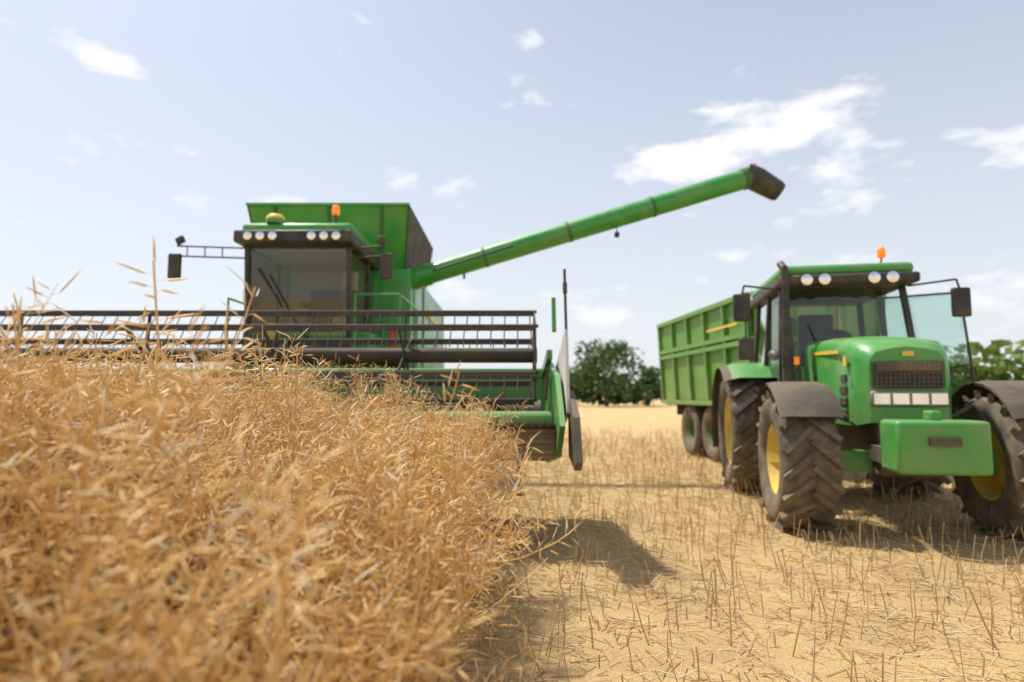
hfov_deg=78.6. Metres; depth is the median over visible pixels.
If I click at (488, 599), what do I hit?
rape plant
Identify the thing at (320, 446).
rape plant
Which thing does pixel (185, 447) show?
rape plant
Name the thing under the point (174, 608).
rape plant
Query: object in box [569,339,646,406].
tree
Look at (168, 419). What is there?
rape plant
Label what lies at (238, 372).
rape plant
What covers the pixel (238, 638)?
rape plant
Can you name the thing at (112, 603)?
rape plant
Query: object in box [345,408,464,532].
rape plant
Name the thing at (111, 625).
rape plant
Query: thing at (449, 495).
rape plant
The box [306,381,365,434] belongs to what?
rape plant
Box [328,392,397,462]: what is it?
rape plant
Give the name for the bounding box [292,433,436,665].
rape plant
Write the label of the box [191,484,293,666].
rape plant
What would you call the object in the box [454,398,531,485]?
rape plant
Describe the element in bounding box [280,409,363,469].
rape plant
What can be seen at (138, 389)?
rape plant
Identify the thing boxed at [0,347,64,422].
rape plant
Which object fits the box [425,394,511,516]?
rape plant
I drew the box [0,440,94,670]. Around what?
rape plant
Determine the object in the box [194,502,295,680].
rape plant
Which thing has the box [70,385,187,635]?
rape plant
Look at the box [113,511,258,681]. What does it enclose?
rape plant
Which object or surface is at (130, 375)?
rape plant
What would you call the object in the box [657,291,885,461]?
grain trailer
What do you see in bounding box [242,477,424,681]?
rape plant
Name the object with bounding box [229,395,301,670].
rape plant
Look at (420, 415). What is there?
rape plant
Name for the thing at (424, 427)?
rape plant
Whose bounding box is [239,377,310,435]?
rape plant
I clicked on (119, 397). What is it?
rape plant
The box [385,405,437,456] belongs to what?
rape plant
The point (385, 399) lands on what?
rape plant
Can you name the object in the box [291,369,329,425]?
rape plant
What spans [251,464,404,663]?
rape plant
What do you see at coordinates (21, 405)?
rape plant
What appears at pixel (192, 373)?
rape plant
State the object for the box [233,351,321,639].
rape plant
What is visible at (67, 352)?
rape plant
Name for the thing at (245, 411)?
rape plant
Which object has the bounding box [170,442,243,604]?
rape plant
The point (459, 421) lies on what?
rape plant
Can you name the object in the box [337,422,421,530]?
rape plant
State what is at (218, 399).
rape plant
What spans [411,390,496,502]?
rape plant
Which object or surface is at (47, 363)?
rape plant
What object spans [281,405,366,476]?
rape plant
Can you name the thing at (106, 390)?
rape plant
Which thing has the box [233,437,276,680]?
rape plant
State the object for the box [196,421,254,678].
rape plant
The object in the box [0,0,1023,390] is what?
sky
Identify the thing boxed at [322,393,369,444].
rape plant
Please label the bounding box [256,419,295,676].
rape plant
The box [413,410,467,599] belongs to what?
rape plant
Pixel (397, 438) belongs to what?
rape plant
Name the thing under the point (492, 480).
rape plant
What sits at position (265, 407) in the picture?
rape plant
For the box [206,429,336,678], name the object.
rape plant
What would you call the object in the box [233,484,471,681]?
rape plant
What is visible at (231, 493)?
rape plant
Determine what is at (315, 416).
rape plant
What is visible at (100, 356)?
rape plant
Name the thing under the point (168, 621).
rape plant
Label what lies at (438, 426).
rape plant
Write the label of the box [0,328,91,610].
rape plant
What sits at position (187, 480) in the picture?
rape plant
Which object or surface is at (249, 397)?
rape plant
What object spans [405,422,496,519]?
rape plant
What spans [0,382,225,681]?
rape plant
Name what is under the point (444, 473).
rape plant
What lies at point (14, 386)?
rape plant
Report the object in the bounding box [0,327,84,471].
rape plant
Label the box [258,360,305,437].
rape plant
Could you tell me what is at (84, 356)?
rape plant
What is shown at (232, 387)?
rape plant
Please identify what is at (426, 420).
rape plant
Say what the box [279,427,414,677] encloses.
rape plant
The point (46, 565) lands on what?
rape plant
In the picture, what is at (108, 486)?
rape plant
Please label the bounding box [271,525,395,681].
rape plant
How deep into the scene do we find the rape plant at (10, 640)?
1.17 m
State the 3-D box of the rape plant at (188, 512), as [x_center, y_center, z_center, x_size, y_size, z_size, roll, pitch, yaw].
[-0.984,0.956,1.766,0.595,1.406,0.596,-2,-5,23]
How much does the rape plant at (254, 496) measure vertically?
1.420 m
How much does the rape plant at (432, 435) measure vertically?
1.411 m
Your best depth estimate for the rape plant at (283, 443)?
3.27 m
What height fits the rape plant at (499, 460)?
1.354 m
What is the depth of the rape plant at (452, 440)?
4.54 m
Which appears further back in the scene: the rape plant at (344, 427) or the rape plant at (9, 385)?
the rape plant at (344, 427)
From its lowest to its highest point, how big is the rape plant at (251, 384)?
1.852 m
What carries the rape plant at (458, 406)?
on the field ground
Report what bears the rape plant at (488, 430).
on the field ground
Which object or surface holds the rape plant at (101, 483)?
on the field ground
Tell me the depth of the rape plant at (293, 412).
2.72 m
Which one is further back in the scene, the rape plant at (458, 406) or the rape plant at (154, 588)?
the rape plant at (458, 406)
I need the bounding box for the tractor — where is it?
[712,247,1023,538]
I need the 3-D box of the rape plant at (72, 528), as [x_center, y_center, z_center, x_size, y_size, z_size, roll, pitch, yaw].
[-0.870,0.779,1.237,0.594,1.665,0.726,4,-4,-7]
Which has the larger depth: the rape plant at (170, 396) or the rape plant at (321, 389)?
the rape plant at (321, 389)
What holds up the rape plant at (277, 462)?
on the field ground
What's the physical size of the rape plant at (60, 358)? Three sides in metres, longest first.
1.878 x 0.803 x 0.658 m
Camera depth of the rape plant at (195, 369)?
4.66 m
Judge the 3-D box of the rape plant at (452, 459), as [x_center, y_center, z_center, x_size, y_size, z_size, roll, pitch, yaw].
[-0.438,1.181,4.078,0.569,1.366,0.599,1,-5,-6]
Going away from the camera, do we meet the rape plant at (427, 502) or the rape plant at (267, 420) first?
the rape plant at (427, 502)
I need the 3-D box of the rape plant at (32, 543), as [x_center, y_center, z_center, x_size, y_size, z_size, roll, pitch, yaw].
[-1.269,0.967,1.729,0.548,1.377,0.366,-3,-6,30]
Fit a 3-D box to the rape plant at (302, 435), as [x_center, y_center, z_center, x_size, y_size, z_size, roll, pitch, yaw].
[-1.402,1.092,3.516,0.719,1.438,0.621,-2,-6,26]
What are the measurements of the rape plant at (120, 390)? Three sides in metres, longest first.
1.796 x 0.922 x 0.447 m
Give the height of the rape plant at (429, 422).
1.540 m
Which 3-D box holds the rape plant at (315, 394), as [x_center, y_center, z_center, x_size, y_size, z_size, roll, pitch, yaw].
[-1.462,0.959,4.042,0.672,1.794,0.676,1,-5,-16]
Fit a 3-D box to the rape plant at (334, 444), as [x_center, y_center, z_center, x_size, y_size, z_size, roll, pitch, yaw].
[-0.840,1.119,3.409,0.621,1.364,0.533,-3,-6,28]
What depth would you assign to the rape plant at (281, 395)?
3.89 m
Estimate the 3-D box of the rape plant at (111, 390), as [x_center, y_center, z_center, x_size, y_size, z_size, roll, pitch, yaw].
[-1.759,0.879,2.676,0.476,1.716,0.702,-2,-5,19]
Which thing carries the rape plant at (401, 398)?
on the field ground
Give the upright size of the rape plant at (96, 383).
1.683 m
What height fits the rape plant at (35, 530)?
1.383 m
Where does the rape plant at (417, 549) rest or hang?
on the field ground
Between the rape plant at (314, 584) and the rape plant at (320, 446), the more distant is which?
the rape plant at (320, 446)
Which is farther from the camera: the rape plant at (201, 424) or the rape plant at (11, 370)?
the rape plant at (201, 424)
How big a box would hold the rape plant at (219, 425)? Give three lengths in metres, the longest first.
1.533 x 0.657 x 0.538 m
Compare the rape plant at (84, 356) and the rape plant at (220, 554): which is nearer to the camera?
the rape plant at (220, 554)
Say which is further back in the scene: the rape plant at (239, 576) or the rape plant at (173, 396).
the rape plant at (173, 396)
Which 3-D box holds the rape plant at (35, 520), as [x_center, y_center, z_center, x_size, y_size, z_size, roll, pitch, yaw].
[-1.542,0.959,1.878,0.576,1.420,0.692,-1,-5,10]
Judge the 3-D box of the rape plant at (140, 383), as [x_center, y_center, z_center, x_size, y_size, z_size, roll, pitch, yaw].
[-1.138,0.888,2.145,0.774,1.605,0.642,0,-5,-1]
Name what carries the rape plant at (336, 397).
on the field ground
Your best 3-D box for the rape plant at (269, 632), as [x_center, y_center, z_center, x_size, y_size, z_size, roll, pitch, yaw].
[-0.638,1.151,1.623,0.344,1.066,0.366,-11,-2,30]
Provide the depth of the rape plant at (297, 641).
1.65 m
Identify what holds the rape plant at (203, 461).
on the field ground
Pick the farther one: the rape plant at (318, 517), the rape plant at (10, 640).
the rape plant at (318, 517)
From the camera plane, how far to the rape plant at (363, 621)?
1.60 m
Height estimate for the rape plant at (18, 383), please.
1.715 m
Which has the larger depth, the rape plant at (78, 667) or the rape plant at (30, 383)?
the rape plant at (30, 383)
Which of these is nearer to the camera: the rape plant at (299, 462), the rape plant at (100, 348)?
the rape plant at (299, 462)
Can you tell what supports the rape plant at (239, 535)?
on the field ground
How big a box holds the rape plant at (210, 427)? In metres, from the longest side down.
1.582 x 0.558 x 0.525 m
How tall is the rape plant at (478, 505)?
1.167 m
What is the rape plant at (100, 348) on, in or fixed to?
on the field ground
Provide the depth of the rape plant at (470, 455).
3.92 m
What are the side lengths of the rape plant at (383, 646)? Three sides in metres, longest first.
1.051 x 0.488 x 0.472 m
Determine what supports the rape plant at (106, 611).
on the field ground
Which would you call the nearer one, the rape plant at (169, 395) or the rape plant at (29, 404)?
the rape plant at (29, 404)
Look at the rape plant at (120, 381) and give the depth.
2.76 m
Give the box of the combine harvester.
[0,163,785,495]
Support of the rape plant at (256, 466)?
on the field ground
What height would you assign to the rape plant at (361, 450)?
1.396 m
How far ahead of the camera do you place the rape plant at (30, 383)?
2.70 m
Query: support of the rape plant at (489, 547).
on the field ground
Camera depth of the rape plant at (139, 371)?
3.98 m
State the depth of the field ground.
4.72 m
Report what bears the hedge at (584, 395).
on the field ground
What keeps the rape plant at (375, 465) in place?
on the field ground
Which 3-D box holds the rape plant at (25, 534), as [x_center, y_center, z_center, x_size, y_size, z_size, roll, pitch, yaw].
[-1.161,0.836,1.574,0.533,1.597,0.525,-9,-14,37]
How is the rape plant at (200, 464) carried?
on the field ground
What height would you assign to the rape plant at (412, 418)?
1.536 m
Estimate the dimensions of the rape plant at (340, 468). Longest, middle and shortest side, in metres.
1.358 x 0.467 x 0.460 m
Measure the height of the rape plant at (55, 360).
1.745 m
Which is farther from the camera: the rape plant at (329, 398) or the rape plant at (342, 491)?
the rape plant at (329, 398)
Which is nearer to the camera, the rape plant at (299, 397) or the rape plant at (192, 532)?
the rape plant at (192, 532)
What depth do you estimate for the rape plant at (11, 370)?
1.71 m
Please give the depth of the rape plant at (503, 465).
4.87 m
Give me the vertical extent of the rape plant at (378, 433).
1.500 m
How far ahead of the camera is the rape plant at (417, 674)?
1.42 m
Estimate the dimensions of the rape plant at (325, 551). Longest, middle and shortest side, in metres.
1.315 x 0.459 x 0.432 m
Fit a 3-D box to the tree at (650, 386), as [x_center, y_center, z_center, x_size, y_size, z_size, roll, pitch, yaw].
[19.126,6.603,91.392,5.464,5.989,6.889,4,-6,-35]
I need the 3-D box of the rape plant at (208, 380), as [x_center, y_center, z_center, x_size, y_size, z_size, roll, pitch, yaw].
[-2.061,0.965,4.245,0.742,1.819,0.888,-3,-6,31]
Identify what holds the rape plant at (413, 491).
on the field ground
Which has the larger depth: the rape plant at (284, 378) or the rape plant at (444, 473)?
the rape plant at (284, 378)
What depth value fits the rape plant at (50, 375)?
1.99 m
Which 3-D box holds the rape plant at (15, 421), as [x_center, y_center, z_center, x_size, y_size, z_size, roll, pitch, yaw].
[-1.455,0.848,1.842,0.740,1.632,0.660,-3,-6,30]
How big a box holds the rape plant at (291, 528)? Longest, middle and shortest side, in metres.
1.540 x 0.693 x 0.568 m
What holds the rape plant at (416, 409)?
on the field ground
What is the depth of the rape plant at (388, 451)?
3.32 m
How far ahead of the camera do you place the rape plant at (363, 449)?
1.87 m
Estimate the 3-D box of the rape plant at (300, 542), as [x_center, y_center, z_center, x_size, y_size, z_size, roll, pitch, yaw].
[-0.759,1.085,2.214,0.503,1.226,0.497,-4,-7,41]
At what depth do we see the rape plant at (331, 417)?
4.18 m
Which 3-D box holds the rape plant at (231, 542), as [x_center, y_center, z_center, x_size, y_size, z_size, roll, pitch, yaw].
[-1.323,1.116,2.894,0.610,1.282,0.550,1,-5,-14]
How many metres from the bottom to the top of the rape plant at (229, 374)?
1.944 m
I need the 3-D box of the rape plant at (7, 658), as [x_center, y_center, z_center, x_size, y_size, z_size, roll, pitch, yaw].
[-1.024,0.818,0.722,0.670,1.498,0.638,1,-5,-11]
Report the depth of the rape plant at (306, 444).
3.13 m
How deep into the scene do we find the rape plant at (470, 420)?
5.48 m
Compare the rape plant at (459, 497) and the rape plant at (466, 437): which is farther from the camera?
the rape plant at (466, 437)
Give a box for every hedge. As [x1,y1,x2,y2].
[569,372,1023,405]
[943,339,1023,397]
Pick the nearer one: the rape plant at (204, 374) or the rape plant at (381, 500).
the rape plant at (381, 500)
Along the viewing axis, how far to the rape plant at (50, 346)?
2.87 m
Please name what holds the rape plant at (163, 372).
on the field ground
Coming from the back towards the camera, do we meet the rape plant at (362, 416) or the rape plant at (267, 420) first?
the rape plant at (267, 420)
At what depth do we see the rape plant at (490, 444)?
4.66 m
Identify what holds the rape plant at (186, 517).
on the field ground
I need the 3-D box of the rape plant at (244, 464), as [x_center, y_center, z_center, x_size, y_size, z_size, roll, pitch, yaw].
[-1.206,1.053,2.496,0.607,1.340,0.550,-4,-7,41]
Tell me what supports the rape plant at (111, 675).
on the field ground
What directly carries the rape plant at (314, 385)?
on the field ground
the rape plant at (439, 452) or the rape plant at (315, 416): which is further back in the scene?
the rape plant at (315, 416)
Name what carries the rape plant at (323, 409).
on the field ground
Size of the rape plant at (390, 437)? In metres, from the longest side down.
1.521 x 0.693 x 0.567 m
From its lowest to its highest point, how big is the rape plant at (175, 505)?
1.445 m
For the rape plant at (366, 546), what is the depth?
2.34 m
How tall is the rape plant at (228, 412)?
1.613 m
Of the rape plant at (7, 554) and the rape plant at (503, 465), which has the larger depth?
the rape plant at (503, 465)
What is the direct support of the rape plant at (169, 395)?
on the field ground
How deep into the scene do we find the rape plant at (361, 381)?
4.92 m
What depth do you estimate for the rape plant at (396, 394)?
4.73 m
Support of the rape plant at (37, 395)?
on the field ground
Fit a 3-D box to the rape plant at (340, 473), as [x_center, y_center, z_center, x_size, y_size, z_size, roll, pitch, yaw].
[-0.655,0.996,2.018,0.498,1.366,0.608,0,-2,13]
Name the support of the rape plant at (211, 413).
on the field ground
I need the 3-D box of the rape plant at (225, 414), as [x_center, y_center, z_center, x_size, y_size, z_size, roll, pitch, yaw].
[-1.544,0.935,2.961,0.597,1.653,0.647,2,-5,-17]
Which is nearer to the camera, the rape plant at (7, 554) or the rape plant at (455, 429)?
the rape plant at (7, 554)
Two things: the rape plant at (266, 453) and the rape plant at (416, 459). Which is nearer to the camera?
the rape plant at (266, 453)
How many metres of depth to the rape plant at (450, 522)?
1.80 m
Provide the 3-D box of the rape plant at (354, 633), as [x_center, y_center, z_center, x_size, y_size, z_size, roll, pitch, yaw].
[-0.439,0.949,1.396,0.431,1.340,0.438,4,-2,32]
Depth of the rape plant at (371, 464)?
1.76 m
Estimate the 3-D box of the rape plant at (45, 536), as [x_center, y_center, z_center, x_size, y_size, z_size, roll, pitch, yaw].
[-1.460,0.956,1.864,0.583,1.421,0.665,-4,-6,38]
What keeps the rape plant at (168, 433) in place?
on the field ground
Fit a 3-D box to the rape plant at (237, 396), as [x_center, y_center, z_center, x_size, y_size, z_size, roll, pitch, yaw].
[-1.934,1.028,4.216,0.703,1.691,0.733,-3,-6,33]
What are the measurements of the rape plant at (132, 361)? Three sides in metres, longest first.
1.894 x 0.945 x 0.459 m
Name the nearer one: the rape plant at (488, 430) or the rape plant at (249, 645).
the rape plant at (249, 645)
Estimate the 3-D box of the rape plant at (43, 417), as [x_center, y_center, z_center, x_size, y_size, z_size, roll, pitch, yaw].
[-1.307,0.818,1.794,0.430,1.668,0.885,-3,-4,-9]
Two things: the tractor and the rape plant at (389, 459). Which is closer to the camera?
the rape plant at (389, 459)
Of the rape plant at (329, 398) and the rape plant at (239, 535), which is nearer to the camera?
the rape plant at (239, 535)
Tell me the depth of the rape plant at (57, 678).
0.94 m
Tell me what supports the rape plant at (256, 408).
on the field ground
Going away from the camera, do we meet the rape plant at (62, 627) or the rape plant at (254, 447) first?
the rape plant at (62, 627)
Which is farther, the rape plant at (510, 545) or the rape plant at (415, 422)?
the rape plant at (415, 422)
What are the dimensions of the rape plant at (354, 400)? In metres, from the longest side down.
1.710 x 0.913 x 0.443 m
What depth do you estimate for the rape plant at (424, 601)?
1.60 m
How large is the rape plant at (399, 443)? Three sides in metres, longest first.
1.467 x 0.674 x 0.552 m
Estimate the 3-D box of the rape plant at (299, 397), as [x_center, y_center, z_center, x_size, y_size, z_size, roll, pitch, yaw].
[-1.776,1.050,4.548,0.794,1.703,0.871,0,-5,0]
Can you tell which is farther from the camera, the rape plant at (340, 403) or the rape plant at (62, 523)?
the rape plant at (340, 403)
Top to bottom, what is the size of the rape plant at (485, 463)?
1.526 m
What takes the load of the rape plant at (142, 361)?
on the field ground
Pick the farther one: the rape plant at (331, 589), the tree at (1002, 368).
the tree at (1002, 368)
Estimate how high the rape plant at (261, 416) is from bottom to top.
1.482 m
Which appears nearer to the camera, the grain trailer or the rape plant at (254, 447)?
the rape plant at (254, 447)
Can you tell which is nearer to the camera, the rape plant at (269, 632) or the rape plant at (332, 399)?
the rape plant at (269, 632)
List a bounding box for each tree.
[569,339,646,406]
[620,366,661,405]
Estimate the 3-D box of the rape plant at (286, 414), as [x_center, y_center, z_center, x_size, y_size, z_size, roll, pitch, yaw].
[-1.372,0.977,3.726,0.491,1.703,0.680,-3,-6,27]
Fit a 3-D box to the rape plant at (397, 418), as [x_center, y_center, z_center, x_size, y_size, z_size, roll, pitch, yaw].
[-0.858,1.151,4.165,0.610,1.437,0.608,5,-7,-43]
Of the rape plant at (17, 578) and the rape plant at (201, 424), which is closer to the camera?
the rape plant at (17, 578)
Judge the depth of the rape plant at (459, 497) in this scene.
2.57 m
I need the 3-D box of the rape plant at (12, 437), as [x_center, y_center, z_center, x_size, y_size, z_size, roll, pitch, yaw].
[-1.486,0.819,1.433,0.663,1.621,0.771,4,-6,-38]
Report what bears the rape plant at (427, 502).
on the field ground
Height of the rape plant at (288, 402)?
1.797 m
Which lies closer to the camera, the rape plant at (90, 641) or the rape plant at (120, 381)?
the rape plant at (90, 641)
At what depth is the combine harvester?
9.69 m
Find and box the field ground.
[3,396,1023,681]
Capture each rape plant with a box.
[0,269,146,673]
[0,303,240,681]
[0,320,245,681]
[0,324,89,506]
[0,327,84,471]
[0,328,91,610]
[0,342,212,596]
[0,343,97,524]
[0,343,98,454]
[0,343,137,636]
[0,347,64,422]
[0,356,91,537]
[0,361,205,681]
[0,364,77,506]
[0,368,186,668]
[0,382,73,594]
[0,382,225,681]
[0,393,53,503]
[0,394,128,678]
[0,404,286,681]
[0,434,70,652]
[0,435,272,681]
[0,436,266,681]
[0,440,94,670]
[0,476,182,681]
[0,500,51,664]
[0,523,76,675]
[0,523,77,625]
[0,638,32,665]
[0,654,129,681]
[1,236,329,681]
[1,304,220,641]
[1,331,64,449]
[1,428,84,670]
[1,496,91,577]
[1,522,188,681]
[2,349,124,663]
[3,341,73,428]
[3,345,51,397]
[3,451,137,677]
[4,438,87,670]
[7,359,51,423]
[8,434,254,681]
[9,353,124,443]
[11,489,183,675]
[15,427,286,678]
[16,559,132,681]
[22,331,286,624]
[24,395,233,670]
[33,328,237,672]
[36,578,306,681]
[46,341,100,381]
[47,357,171,486]
[48,334,238,483]
[52,366,272,611]
[62,500,506,681]
[69,367,477,681]
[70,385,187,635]
[73,360,220,681]
[74,415,222,673]
[75,525,286,681]
[77,328,124,677]
[83,350,217,437]
[83,363,147,664]
[83,375,189,662]
[85,420,337,680]
[86,339,147,439]
[86,351,262,500]
[87,350,163,383]
[95,420,220,667]
[97,412,333,681]
[98,335,173,399]
[100,364,224,632]
[105,354,250,473]
[107,399,229,635]
[113,503,282,681]
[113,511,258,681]
[115,342,217,425]
[119,339,237,443]
[120,442,228,668]
[127,343,234,409]
[127,391,230,664]
[129,516,270,681]
[134,398,245,469]
[138,467,293,679]
[146,438,219,629]
[166,410,223,681]
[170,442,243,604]
[171,379,262,633]
[173,334,256,429]
[173,395,228,476]
[175,353,224,407]
[176,371,239,636]
[177,436,224,613]
[180,371,244,421]
[180,447,265,637]
[182,366,254,494]
[183,325,367,499]
[187,504,387,681]
[189,351,261,415]
[190,355,282,681]
[191,373,271,445]
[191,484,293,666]
[194,353,244,414]
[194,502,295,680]
[196,375,266,481]
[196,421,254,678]
[197,436,295,621]
[198,351,257,411]
[202,448,295,673]
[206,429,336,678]
[209,447,372,681]
[209,456,426,681]
[219,437,317,646]
[221,343,333,636]
[221,371,290,455]
[222,353,336,458]
[223,368,268,398]
[229,367,330,463]
[229,374,321,449]
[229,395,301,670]
[229,402,283,673]
[230,519,396,681]
[231,399,298,465]
[232,360,535,661]
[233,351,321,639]
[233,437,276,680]
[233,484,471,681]
[235,583,309,681]
[237,382,331,464]
[237,392,418,646]
[239,371,326,437]
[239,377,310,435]
[239,419,383,592]
[240,350,318,422]
[240,468,375,658]
[241,478,454,681]
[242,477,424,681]
[245,412,328,652]
[249,354,339,450]
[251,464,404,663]
[254,397,532,681]
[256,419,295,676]
[257,395,335,438]
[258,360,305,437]
[258,438,368,656]
[259,417,398,557]
[264,393,337,448]
[267,423,325,498]
[269,410,376,596]
[271,425,325,510]
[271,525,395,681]
[272,460,375,645]
[274,444,372,570]
[276,366,331,410]
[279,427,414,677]
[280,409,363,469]
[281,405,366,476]
[282,423,429,550]
[287,386,488,678]
[287,497,470,681]
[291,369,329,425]
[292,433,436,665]
[296,375,405,500]
[298,372,341,441]
[303,508,454,681]
[305,386,374,448]
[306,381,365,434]
[308,374,366,435]
[310,423,409,478]
[316,368,354,417]
[317,395,445,526]
[319,464,454,680]
[319,591,457,681]
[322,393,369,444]
[323,355,400,436]
[327,374,382,448]
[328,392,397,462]
[332,480,424,643]
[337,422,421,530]
[339,396,441,508]
[344,405,455,570]
[344,419,403,673]
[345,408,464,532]
[348,456,487,591]
[351,430,505,681]
[354,375,422,439]
[355,439,495,677]
[359,362,453,445]
[364,382,436,440]
[364,405,451,496]
[365,406,419,452]
[366,368,409,427]
[366,545,547,681]
[367,391,448,474]
[368,466,443,590]
[371,392,463,460]
[375,375,425,418]
[376,414,499,667]
[377,394,484,518]
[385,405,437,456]
[386,386,506,493]
[386,461,534,652]
[391,395,457,464]
[392,432,582,680]
[396,397,440,446]
[396,404,446,486]
[397,393,530,523]
[397,453,505,653]
[398,453,459,611]
[402,433,437,507]
[405,412,451,474]
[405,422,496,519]
[408,403,481,541]
[409,420,485,519]
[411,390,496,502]
[412,407,467,486]
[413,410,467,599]
[418,507,557,681]
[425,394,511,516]
[428,387,484,422]
[433,408,475,596]
[442,409,480,452]
[443,411,495,449]
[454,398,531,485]
[454,422,481,508]
[457,399,513,544]
[464,415,529,558]
[465,416,522,540]
[465,424,539,535]

